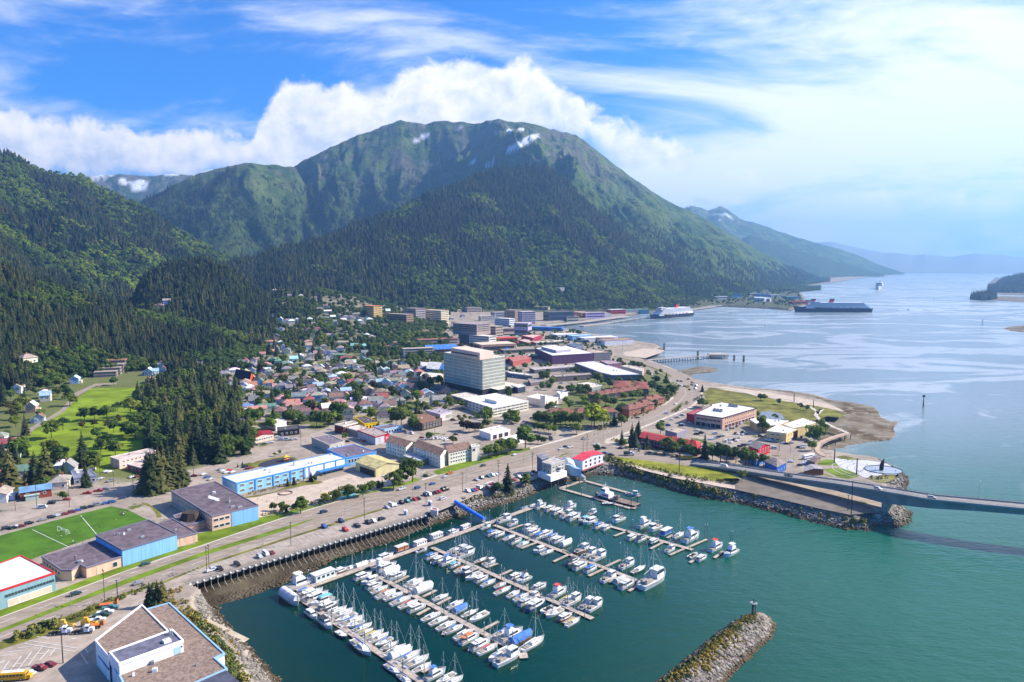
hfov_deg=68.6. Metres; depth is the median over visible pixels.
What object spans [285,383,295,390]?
house
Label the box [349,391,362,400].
leafy tree
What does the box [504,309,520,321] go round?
downtown tower
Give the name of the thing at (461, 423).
leafy tree
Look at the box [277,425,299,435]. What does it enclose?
tavern
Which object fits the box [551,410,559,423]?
leafy tree
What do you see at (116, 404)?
leafy tree
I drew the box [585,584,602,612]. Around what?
fishing boat
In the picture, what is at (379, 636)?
sailboat
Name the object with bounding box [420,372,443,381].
white hall
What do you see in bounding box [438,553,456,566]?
motor yacht
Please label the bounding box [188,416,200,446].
spruce tree
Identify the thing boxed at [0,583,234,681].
boat ramp road
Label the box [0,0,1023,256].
sky
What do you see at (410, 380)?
house
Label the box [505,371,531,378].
bank
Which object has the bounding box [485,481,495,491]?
harbour hut
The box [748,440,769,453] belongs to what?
red barn
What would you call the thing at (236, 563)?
parked car
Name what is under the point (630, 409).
condominium
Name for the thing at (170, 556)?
pavement
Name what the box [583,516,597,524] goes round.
motor cruiser
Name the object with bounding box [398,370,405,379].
house
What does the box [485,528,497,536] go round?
motor cruiser
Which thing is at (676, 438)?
motel
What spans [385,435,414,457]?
hotel wing
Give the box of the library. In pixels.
[463,393,528,416]
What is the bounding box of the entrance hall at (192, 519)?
[173,510,205,530]
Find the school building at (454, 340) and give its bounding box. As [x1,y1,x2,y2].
[416,337,458,344]
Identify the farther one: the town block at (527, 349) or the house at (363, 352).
the town block at (527, 349)
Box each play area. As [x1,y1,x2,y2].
[257,458,293,466]
[337,491,355,499]
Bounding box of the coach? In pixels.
[802,453,814,458]
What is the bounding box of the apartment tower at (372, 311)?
[362,305,381,318]
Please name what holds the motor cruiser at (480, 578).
on the water
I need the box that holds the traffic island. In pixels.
[604,431,644,450]
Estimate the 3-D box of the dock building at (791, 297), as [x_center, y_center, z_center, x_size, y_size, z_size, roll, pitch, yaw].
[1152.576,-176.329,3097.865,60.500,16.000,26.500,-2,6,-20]
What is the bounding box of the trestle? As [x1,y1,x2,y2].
[647,355,710,362]
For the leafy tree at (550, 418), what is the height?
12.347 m
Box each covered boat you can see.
[278,586,299,605]
[354,560,367,567]
[381,564,400,576]
[387,644,412,659]
[412,580,433,594]
[451,602,467,614]
[507,628,532,645]
[559,538,571,547]
[612,574,625,584]
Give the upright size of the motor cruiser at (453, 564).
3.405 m
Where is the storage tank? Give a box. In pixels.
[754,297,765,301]
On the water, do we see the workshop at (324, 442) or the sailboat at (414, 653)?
the sailboat at (414, 653)
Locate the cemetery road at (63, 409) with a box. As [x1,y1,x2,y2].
[13,383,116,439]
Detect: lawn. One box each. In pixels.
[27,387,153,471]
[817,460,838,465]
[824,468,858,478]
[837,455,860,459]
[866,475,894,482]
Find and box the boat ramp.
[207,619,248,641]
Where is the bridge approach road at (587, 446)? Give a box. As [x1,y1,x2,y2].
[562,442,716,463]
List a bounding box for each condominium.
[543,408,559,412]
[560,407,574,413]
[574,407,594,419]
[582,391,600,402]
[595,390,608,400]
[601,406,618,418]
[603,389,616,397]
[611,388,624,398]
[619,386,632,396]
[620,403,640,415]
[627,385,636,392]
[633,401,647,412]
[638,395,658,405]
[640,399,654,410]
[651,394,664,404]
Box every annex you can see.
[128,459,144,472]
[450,392,477,401]
[487,325,502,336]
[518,339,534,343]
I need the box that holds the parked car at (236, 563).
[233,560,240,566]
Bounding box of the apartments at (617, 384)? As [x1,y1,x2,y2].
[613,381,630,387]
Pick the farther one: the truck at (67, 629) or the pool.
the pool
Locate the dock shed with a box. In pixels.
[430,507,437,515]
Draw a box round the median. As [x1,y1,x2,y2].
[0,519,312,631]
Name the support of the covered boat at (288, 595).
on the water
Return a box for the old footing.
[873,514,880,518]
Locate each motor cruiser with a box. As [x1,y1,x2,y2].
[296,586,312,595]
[299,586,322,599]
[303,589,327,602]
[304,608,317,619]
[310,592,334,605]
[316,599,339,611]
[316,614,331,629]
[335,566,347,574]
[353,570,371,580]
[361,574,379,584]
[365,580,382,590]
[375,560,395,572]
[377,551,392,559]
[386,569,406,580]
[406,601,426,613]
[423,551,437,560]
[431,555,444,564]
[447,528,458,534]
[448,560,460,568]
[458,630,479,645]
[468,636,490,651]
[473,574,488,583]
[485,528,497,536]
[492,530,504,537]
[508,536,521,544]
[508,571,522,580]
[517,596,532,606]
[524,596,545,612]
[526,528,540,536]
[532,531,544,539]
[532,581,546,590]
[533,545,546,552]
[541,529,552,538]
[544,505,555,511]
[545,532,557,540]
[551,507,563,514]
[551,535,564,543]
[556,611,572,622]
[565,511,580,521]
[565,556,580,566]
[572,560,587,570]
[578,515,587,522]
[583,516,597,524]
[583,563,597,573]
[592,521,603,529]
[600,524,610,530]
[617,577,634,590]
[626,533,636,540]
[634,534,646,542]
[647,537,658,544]
[695,553,706,561]
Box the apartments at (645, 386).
[634,381,648,395]
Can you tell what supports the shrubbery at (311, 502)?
on the school yard at (312, 492)
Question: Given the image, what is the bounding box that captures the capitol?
[386,313,412,323]
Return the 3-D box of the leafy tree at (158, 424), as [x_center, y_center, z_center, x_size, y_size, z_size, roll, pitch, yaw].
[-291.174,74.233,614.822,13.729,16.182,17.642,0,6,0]
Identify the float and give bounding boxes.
[295,506,533,591]
[300,599,424,681]
[378,574,508,646]
[394,575,409,583]
[416,608,430,615]
[421,665,430,673]
[422,590,436,597]
[430,547,593,619]
[436,597,451,604]
[482,621,499,630]
[493,525,639,582]
[520,542,536,548]
[542,507,693,550]
[552,554,568,562]
[559,480,583,488]
[559,488,631,508]
[562,616,573,623]
[584,480,640,496]
[587,569,603,576]
[605,559,621,566]
[613,530,626,536]
[627,585,636,591]
[649,542,663,549]
[668,548,684,555]
[687,539,707,547]
[713,551,723,558]
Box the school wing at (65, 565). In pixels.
[41,540,121,580]
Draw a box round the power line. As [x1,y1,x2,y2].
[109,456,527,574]
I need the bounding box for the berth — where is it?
[579,322,612,326]
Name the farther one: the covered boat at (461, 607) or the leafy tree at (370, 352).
the leafy tree at (370, 352)
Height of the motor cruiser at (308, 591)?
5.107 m
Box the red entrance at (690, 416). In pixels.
[686,409,701,423]
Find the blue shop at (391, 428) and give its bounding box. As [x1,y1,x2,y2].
[374,424,402,433]
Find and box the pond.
[759,411,784,419]
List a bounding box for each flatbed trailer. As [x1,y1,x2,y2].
[90,619,104,628]
[99,599,118,605]
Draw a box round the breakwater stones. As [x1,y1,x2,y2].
[655,612,776,681]
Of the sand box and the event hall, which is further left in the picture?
the sand box
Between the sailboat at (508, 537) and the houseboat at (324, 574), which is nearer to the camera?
the houseboat at (324, 574)
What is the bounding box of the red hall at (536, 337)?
[521,334,541,340]
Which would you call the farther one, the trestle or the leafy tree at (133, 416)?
the trestle
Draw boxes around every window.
[5,591,15,597]
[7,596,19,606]
[15,588,26,594]
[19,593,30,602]
[30,589,41,598]
[34,582,45,587]
[41,585,51,594]
[43,579,54,584]
[112,561,117,567]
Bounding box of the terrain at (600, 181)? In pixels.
[0,119,1023,681]
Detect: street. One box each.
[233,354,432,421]
[328,429,474,446]
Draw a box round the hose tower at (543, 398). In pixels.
[540,394,546,407]
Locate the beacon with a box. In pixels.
[750,599,757,615]
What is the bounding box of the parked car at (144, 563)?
[140,561,150,565]
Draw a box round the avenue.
[0,423,334,525]
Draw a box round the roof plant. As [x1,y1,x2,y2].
[484,396,508,403]
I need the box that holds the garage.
[347,425,365,436]
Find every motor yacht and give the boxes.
[284,571,313,590]
[371,557,389,570]
[422,664,445,681]
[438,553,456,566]
[497,623,522,642]
[516,570,532,583]
[534,499,545,509]
[548,583,566,598]
[564,500,576,508]
[636,516,650,528]
[680,526,698,543]
[707,538,722,552]
[724,541,739,557]
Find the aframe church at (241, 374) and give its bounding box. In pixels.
[235,369,253,380]
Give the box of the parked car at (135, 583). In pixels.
[132,580,143,585]
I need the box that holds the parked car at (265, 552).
[262,549,269,555]
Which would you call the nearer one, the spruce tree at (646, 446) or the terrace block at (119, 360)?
the spruce tree at (646, 446)
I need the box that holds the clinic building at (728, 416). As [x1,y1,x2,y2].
[694,402,756,428]
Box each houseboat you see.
[310,566,336,583]
[394,542,408,552]
[412,538,427,546]
[429,530,443,540]
[460,523,470,529]
[659,526,672,535]
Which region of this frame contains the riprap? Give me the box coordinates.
[196,364,913,680]
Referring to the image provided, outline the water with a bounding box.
[215,273,1023,681]
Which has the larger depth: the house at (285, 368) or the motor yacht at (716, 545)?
the house at (285, 368)
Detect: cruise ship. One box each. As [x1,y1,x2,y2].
[650,303,693,318]
[793,299,872,311]
[875,280,883,289]
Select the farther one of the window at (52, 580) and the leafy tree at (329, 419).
the leafy tree at (329, 419)
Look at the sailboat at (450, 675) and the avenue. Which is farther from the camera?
the avenue
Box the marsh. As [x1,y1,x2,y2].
[703,388,844,425]
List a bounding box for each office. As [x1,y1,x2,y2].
[404,307,424,318]
[408,413,441,430]
[469,335,495,342]
[495,317,514,325]
[536,453,566,489]
[567,343,583,349]
[578,382,601,391]
[665,427,686,437]
[766,424,795,441]
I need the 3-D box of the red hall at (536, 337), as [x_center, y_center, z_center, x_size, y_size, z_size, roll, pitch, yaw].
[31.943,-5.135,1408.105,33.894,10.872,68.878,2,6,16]
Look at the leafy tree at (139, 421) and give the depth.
650.51 m
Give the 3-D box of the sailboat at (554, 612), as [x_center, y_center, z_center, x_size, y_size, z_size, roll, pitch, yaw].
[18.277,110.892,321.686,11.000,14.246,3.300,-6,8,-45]
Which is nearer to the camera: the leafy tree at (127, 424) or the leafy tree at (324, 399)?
the leafy tree at (127, 424)
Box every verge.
[0,478,418,616]
[0,581,164,648]
[142,502,161,517]
[165,508,382,582]
[246,480,321,497]
[251,456,297,467]
[434,447,529,474]
[614,356,671,376]
[614,456,739,481]
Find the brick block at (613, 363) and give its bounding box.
[599,360,621,367]
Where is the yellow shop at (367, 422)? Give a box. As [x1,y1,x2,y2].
[354,416,379,427]
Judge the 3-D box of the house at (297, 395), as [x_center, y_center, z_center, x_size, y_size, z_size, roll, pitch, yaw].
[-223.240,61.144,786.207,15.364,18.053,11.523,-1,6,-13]
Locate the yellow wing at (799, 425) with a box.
[784,418,815,435]
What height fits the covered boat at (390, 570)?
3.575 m
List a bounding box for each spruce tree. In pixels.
[0,148,746,485]
[0,235,274,448]
[0,235,290,486]
[0,388,6,406]
[0,443,5,461]
[0,446,24,495]
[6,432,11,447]
[11,444,22,464]
[20,414,30,436]
[20,469,30,485]
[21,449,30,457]
[27,451,38,482]
[60,461,69,474]
[75,151,1023,467]
[79,462,93,487]
[131,453,151,495]
[133,382,141,400]
[141,374,153,396]
[141,452,165,497]
[143,581,151,607]
[147,584,154,607]
[151,580,158,606]
[153,447,175,490]
[155,396,163,413]
[156,579,173,605]
[159,414,166,433]
[159,443,176,491]
[161,392,169,403]
[162,419,171,435]
[165,425,181,456]
[165,447,178,488]
[166,364,174,383]
[166,428,190,466]
[171,418,180,438]
[171,447,182,488]
[172,401,183,420]
[173,410,179,426]
[174,396,182,410]
[177,447,191,487]
[182,372,185,384]
[185,421,190,442]
[186,415,192,429]
[187,379,195,390]
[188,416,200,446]
[189,388,200,406]
[191,407,200,422]
[193,395,199,409]
[196,429,201,458]
[197,424,213,464]
[199,369,208,386]
[199,380,206,401]
[200,420,210,439]
[209,387,214,407]
[210,389,223,411]
[214,368,221,384]
[218,419,223,433]
[220,414,232,436]
[226,397,233,418]
[228,388,235,399]
[228,413,241,449]
[233,375,243,397]
[237,399,242,412]
[239,432,251,454]
[242,416,256,445]
[242,417,253,447]
[266,342,273,354]
[268,386,274,402]
[273,344,278,356]
[293,333,297,344]
[314,347,321,358]
[384,349,388,357]
[413,403,420,413]
[501,464,514,491]
[610,411,617,425]
[618,431,625,444]
[627,423,633,443]
[627,432,634,447]
[630,431,641,447]
[636,420,640,439]
[642,435,651,449]
[698,433,710,459]
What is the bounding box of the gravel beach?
[719,387,842,410]
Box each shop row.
[529,365,574,373]
[552,373,591,381]
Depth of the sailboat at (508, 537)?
410.64 m
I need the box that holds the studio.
[425,408,451,420]
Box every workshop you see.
[311,434,344,451]
[765,457,786,471]
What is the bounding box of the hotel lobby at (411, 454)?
[403,451,428,466]
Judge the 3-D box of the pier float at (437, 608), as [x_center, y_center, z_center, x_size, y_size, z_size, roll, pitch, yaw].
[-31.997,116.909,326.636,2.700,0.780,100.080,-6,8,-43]
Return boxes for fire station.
[527,393,558,405]
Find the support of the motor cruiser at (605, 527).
on the water
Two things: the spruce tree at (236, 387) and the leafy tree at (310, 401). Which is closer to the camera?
the leafy tree at (310, 401)
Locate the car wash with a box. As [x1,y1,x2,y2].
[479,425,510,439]
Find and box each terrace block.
[93,370,117,377]
[97,366,121,374]
[105,363,124,372]
[107,358,126,364]
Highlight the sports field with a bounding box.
[0,506,146,561]
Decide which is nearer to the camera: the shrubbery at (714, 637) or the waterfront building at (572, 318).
the shrubbery at (714, 637)
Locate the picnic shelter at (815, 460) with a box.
[809,456,820,464]
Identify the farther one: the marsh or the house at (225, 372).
the house at (225, 372)
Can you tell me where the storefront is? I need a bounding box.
[357,427,388,444]
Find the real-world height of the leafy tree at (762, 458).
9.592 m
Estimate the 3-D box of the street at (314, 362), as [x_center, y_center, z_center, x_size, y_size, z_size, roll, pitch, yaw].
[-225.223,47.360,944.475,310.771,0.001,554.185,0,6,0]
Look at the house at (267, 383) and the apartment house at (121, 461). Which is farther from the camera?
the house at (267, 383)
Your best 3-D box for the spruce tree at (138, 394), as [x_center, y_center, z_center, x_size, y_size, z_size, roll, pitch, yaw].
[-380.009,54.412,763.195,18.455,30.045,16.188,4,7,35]
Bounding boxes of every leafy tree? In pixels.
[0,153,749,427]
[0,154,830,425]
[0,228,820,456]
[0,363,16,370]
[2,401,14,408]
[4,436,31,461]
[5,408,17,415]
[6,389,14,399]
[8,415,21,426]
[12,403,21,411]
[13,396,29,406]
[30,387,38,394]
[35,409,45,413]
[36,476,51,483]
[39,377,49,387]
[39,439,59,452]
[40,286,662,437]
[44,380,53,386]
[47,372,59,383]
[50,445,69,462]
[51,388,61,396]
[52,468,60,475]
[54,377,66,384]
[57,491,68,497]
[59,384,68,388]
[61,387,74,398]
[61,392,77,401]
[66,454,79,461]
[76,407,90,420]
[76,455,87,463]
[78,421,85,426]
[85,450,101,459]
[86,454,102,470]
[89,419,97,424]
[90,427,101,435]
[93,438,106,451]
[96,433,113,445]
[97,405,116,418]
[102,419,110,427]
[104,440,123,454]
[107,418,118,432]
[109,376,118,382]
[111,402,119,410]
[114,414,121,421]
[117,421,125,431]
[119,397,141,412]
[122,421,132,436]
[124,424,144,438]
[126,412,141,421]
[134,416,146,426]
[142,400,157,409]
[142,412,159,425]
[146,422,161,431]
[147,431,163,439]
[150,434,165,453]
[153,402,174,410]
[244,409,263,418]
[244,409,264,424]
[252,390,265,398]
[254,385,264,390]
[259,363,267,368]
[262,417,276,429]
[269,502,276,510]
[278,374,287,381]
[279,354,287,360]
[280,504,290,510]
[286,409,296,417]
[286,409,302,414]
[288,414,298,423]
[291,496,308,512]
[306,399,317,405]
[308,402,316,409]
[308,410,323,426]
[319,397,329,403]
[319,411,336,426]
[320,493,331,499]
[323,416,332,422]
[328,401,348,413]
[328,489,341,498]
[335,413,343,420]
[337,484,355,498]
[340,373,353,379]
[346,381,359,391]
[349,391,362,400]
[356,484,368,495]
[363,407,375,416]
[366,350,375,355]
[367,480,376,488]
[368,381,378,386]
[377,361,387,367]
[383,471,402,487]
[387,406,405,424]
[389,407,413,424]
[394,468,408,479]
[400,457,423,481]
[407,415,420,430]
[411,390,421,399]
[425,432,434,437]
[426,377,433,382]
[433,375,443,385]
[444,395,453,402]
[448,435,456,443]
[457,399,465,405]
[458,420,468,427]
[464,421,472,428]
[469,422,480,428]
[480,406,490,414]
[481,409,493,418]
[481,419,491,424]
[481,444,493,457]
[490,482,504,494]
[492,443,502,456]
[494,438,507,453]
[502,412,509,419]
[506,437,517,449]
[514,416,520,423]
[516,424,535,447]
[520,473,530,485]
[532,410,541,419]
[532,422,542,428]
[534,434,541,440]
[538,371,549,377]
[538,411,550,420]
[540,436,548,441]
[544,401,556,409]
[544,413,556,424]
[545,425,551,429]
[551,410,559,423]
[551,425,557,430]
[553,413,562,425]
[560,410,569,421]
[565,385,575,394]
[566,400,573,406]
[568,411,583,421]
[570,422,583,434]
[579,394,587,400]
[582,401,590,405]
[584,384,591,392]
[588,413,597,425]
[591,372,602,382]
[592,392,601,399]
[593,444,600,450]
[600,395,611,404]
[604,377,613,385]
[608,397,617,406]
[614,406,621,411]
[616,414,627,425]
[620,392,627,397]
[628,391,638,396]
[634,389,643,396]
[648,380,657,387]
[651,375,660,381]
[653,384,662,394]
[655,421,665,433]
[658,387,670,396]
[658,437,678,452]
[665,384,677,393]
[677,438,687,450]
[682,444,691,451]
[688,445,700,454]
[697,397,707,404]
[705,445,719,460]
[709,443,728,461]
[719,444,733,461]
[727,446,739,462]
[735,446,752,464]
[736,470,746,477]
[748,450,759,465]
[757,415,770,432]
[758,453,769,465]
[804,424,824,441]
[807,441,816,446]
[817,418,825,423]
[819,422,829,430]
[820,426,827,435]
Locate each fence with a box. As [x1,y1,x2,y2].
[33,537,93,556]
[267,487,382,516]
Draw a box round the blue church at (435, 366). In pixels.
[426,362,443,370]
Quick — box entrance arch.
[563,457,580,483]
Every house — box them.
[0,431,10,437]
[0,436,12,450]
[0,483,18,502]
[10,384,25,393]
[14,462,29,478]
[18,352,37,362]
[18,483,52,500]
[25,399,41,412]
[30,411,45,422]
[39,389,51,401]
[47,472,72,490]
[53,459,64,468]
[58,458,82,474]
[70,375,82,383]
[110,448,155,468]
[141,367,151,375]
[151,368,158,375]
[157,361,164,367]
[159,364,166,371]
[162,298,170,304]
[220,370,229,374]
[229,366,239,373]
[239,378,250,384]
[242,403,253,408]
[245,392,255,401]
[246,405,266,413]
[247,380,257,385]
[248,366,255,373]
[248,395,258,405]
[251,389,269,398]
[255,376,263,385]
[257,372,265,380]
[258,403,276,411]
[262,378,275,387]
[264,368,273,377]
[271,373,279,378]
[273,333,278,339]
[274,406,286,416]
[275,381,285,391]
[275,394,284,403]
[281,347,290,353]
[281,366,291,372]
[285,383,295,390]
[285,400,299,409]
[288,319,294,324]
[288,374,298,381]
[289,356,298,362]
[291,390,306,402]
[292,404,304,410]
[297,378,310,386]
[299,406,310,411]
[301,364,311,368]
[302,396,314,402]
[303,410,325,421]
[305,341,312,348]
[305,352,314,358]
[306,384,315,387]
[307,386,316,392]
[308,378,318,383]
[310,392,322,401]
[312,381,323,390]
[314,366,322,372]
[314,407,328,410]
[317,368,328,374]
[320,344,326,349]
[320,402,330,411]
[322,383,332,388]
[322,388,330,394]
[323,362,330,368]
[324,349,332,355]
[324,380,337,387]
[328,392,343,399]
[330,386,339,392]
[332,397,345,403]
[334,415,352,423]
[335,362,346,368]
[335,371,345,377]
[336,344,343,352]
[337,378,346,385]
[339,386,351,391]
[342,405,353,414]
[343,390,348,399]
[345,360,353,368]
[346,401,356,412]
[350,395,366,401]
[353,367,364,375]
[357,398,372,412]
[360,374,369,382]
[361,350,368,355]
[362,385,373,394]
[367,395,383,401]
[368,373,376,380]
[370,401,379,410]
[371,388,383,392]
[374,377,383,386]
[375,411,389,420]
[376,391,388,399]
[378,366,382,373]
[378,403,390,410]
[381,377,390,386]
[382,399,396,408]
[383,367,390,372]
[387,377,398,385]
[388,369,400,373]
[391,373,401,381]
[392,396,405,405]
[395,381,406,388]
[397,365,409,370]
[397,383,408,390]
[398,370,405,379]
[400,389,411,400]
[401,347,433,358]
[405,369,413,375]
[406,377,414,382]
[406,382,416,388]
[411,390,424,399]
[412,380,427,387]
[413,368,423,377]
[417,365,426,370]
[418,396,429,408]
[423,388,433,396]
[425,309,448,323]
[430,387,439,394]
[430,394,446,406]
[437,384,450,395]
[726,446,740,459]
[746,452,764,466]
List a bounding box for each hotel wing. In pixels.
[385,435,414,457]
[413,439,447,467]
[444,442,470,465]
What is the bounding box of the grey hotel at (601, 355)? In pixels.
[586,350,610,360]
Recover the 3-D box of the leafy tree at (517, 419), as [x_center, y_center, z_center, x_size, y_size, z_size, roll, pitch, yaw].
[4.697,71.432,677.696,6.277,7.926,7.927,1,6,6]
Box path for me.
[603,454,734,488]
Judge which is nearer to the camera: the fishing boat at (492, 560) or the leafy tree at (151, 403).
the fishing boat at (492, 560)
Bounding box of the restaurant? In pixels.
[254,430,273,442]
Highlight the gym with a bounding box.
[95,519,176,565]
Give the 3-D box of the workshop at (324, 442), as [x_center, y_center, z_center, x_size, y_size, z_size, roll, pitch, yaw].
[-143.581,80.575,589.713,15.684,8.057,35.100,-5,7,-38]
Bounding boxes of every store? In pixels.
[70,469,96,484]
[424,344,456,353]
[502,435,523,443]
[509,355,530,365]
[511,384,525,392]
[557,390,567,398]
[621,365,643,374]
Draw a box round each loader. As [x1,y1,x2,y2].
[57,619,75,628]
[80,617,98,626]
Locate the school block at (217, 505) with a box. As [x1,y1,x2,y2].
[171,481,258,530]
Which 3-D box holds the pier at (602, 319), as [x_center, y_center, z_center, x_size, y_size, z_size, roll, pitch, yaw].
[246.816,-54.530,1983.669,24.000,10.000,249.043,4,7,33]
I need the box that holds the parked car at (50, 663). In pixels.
[43,660,56,666]
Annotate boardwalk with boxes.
[814,432,850,456]
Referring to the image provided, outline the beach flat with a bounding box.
[623,348,664,357]
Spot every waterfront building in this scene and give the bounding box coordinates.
[513,326,563,330]
[514,322,531,334]
[534,306,549,309]
[543,311,574,321]
[550,333,577,338]
[566,316,578,321]
[567,334,592,340]
[577,312,591,317]
[577,335,617,341]
[584,312,604,318]
[596,337,612,339]
[597,338,632,345]
[606,309,625,313]
[626,309,644,313]
[639,309,648,313]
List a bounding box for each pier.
[544,321,584,326]
[580,316,628,323]
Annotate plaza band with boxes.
[831,459,887,481]
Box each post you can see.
[59,628,63,662]
[850,481,853,525]
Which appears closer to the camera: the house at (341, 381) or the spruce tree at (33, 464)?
the spruce tree at (33, 464)
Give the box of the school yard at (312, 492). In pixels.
[247,472,409,516]
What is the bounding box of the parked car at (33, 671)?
[25,668,36,674]
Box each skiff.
[334,628,347,638]
[414,547,426,553]
[540,604,556,613]
[601,502,614,504]
[687,552,697,558]
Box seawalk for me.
[703,386,848,432]
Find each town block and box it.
[465,307,481,311]
[473,341,515,352]
[478,315,495,320]
[491,311,503,317]
[496,337,517,342]
[500,346,534,353]
[503,327,513,332]
[518,311,535,323]
[522,354,539,358]
[531,341,555,345]
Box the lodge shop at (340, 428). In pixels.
[334,420,357,433]
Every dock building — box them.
[715,296,728,298]
[783,296,798,298]
[788,301,808,304]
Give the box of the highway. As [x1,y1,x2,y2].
[0,354,701,641]
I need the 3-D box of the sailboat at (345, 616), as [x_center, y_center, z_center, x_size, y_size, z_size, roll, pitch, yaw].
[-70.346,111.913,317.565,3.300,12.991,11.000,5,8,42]
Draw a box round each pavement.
[0,500,341,617]
[422,397,673,479]
[606,393,702,440]
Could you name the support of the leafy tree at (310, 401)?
on the terrain at (600, 181)
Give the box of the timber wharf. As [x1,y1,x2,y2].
[185,512,430,591]
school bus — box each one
[0,669,32,681]
[680,455,692,459]
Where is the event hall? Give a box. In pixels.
[535,346,593,364]
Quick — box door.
[174,646,180,654]
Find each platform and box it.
[519,652,527,658]
[707,353,727,358]
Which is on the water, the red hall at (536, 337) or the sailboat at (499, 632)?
the sailboat at (499, 632)
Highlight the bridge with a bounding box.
[690,459,1023,514]
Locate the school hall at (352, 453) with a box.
[327,444,376,465]
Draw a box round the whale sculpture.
[879,458,884,470]
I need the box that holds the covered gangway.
[454,500,484,521]
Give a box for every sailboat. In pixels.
[323,587,346,615]
[328,584,351,618]
[335,591,357,621]
[338,587,361,626]
[344,553,354,570]
[345,602,364,627]
[349,605,371,632]
[349,609,370,655]
[357,613,372,635]
[360,608,383,640]
[367,545,376,563]
[368,610,388,643]
[370,567,387,594]
[374,566,394,599]
[375,621,393,646]
[379,621,398,651]
[382,572,402,601]
[382,622,405,656]
[383,652,399,674]
[389,573,411,606]
[394,624,419,663]
[396,658,411,681]
[397,585,417,609]
[403,554,423,588]
[403,626,428,668]
[409,559,429,590]
[411,644,430,673]
[420,591,441,622]
[428,602,448,626]
[432,579,448,601]
[435,598,456,631]
[436,651,457,681]
[444,602,462,634]
[446,580,463,609]
[446,653,462,681]
[447,530,458,552]
[452,605,473,640]
[453,555,468,573]
[460,594,478,618]
[465,554,482,580]
[470,591,489,622]
[474,542,486,563]
[476,619,497,655]
[480,564,495,587]
[488,621,508,661]
[493,567,510,595]
[493,568,506,588]
[493,608,508,636]
[502,524,514,540]
[506,573,519,598]
[512,573,528,601]
[516,523,528,547]
[520,606,543,652]
[540,537,553,555]
[546,588,564,617]
[558,578,572,602]
[565,604,579,627]
[630,548,645,574]
[672,513,683,538]
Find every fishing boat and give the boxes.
[450,530,467,555]
[455,537,474,558]
[460,555,478,576]
[479,515,490,529]
[481,552,495,566]
[492,626,520,667]
[497,504,511,523]
[506,515,517,526]
[523,510,537,532]
[527,587,538,598]
[559,500,573,518]
[562,580,581,605]
[573,534,589,554]
[577,585,594,611]
[580,539,596,558]
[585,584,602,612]
[586,504,596,516]
[589,534,606,561]
[599,559,616,583]
[612,504,625,522]
[618,545,634,569]
[625,489,640,495]
[636,545,665,590]
[648,513,662,531]
[664,537,674,553]
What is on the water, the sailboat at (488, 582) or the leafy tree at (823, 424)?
the sailboat at (488, 582)
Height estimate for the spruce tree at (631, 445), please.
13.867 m
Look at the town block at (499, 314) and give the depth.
1924.62 m
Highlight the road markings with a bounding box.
[0,380,709,670]
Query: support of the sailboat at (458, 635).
on the water
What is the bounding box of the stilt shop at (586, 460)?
[572,450,603,473]
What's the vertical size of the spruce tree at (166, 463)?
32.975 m
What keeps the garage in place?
on the terrain at (600, 181)
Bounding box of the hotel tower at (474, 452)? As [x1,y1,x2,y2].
[471,443,479,460]
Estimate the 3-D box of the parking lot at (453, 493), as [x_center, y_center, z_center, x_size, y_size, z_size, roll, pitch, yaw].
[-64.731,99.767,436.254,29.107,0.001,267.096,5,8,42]
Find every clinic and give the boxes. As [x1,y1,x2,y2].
[0,555,55,609]
[265,417,286,430]
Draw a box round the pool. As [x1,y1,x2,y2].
[864,465,902,473]
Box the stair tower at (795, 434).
[793,430,797,438]
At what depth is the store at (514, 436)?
605.35 m
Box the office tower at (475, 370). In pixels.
[444,346,514,394]
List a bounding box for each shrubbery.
[10,618,57,641]
[43,581,160,625]
[168,586,239,654]
[181,610,252,681]
[242,474,325,495]
[262,490,356,515]
[462,488,518,503]
[593,383,680,429]
[603,456,869,524]
[605,454,738,483]
[611,438,678,456]
[658,615,745,681]
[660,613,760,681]
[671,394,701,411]
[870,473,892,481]
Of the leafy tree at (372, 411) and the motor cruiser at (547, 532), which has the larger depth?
the leafy tree at (372, 411)
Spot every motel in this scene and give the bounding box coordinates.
[528,377,544,385]
[639,431,669,449]
[671,436,690,451]
[689,439,700,455]
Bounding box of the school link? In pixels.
[157,518,197,546]
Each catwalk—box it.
[610,316,649,323]
[691,305,722,310]
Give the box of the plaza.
[833,458,896,477]
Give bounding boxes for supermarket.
[575,361,638,380]
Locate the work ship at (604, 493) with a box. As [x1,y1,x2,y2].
[595,481,640,506]
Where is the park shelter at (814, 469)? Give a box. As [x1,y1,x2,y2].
[803,464,823,475]
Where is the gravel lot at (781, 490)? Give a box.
[716,478,875,514]
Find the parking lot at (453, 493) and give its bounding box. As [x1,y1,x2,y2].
[166,464,537,582]
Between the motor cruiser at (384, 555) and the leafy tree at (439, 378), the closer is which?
the motor cruiser at (384, 555)
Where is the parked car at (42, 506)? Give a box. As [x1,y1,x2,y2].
[37,504,47,508]
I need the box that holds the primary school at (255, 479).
[222,453,349,493]
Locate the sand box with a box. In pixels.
[278,490,292,494]
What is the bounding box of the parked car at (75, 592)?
[69,590,81,595]
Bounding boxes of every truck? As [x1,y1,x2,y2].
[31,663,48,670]
[48,624,72,635]
[70,624,94,634]
[89,616,105,621]
[92,611,110,617]
[96,608,113,612]
[101,604,118,609]
[205,566,216,571]
[623,451,634,455]
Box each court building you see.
[453,322,490,334]
[459,334,468,342]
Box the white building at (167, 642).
[95,602,238,681]
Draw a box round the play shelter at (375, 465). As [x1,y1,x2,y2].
[355,455,399,476]
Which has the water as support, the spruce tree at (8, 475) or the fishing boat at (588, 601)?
the fishing boat at (588, 601)
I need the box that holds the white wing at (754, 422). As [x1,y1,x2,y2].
[750,418,788,432]

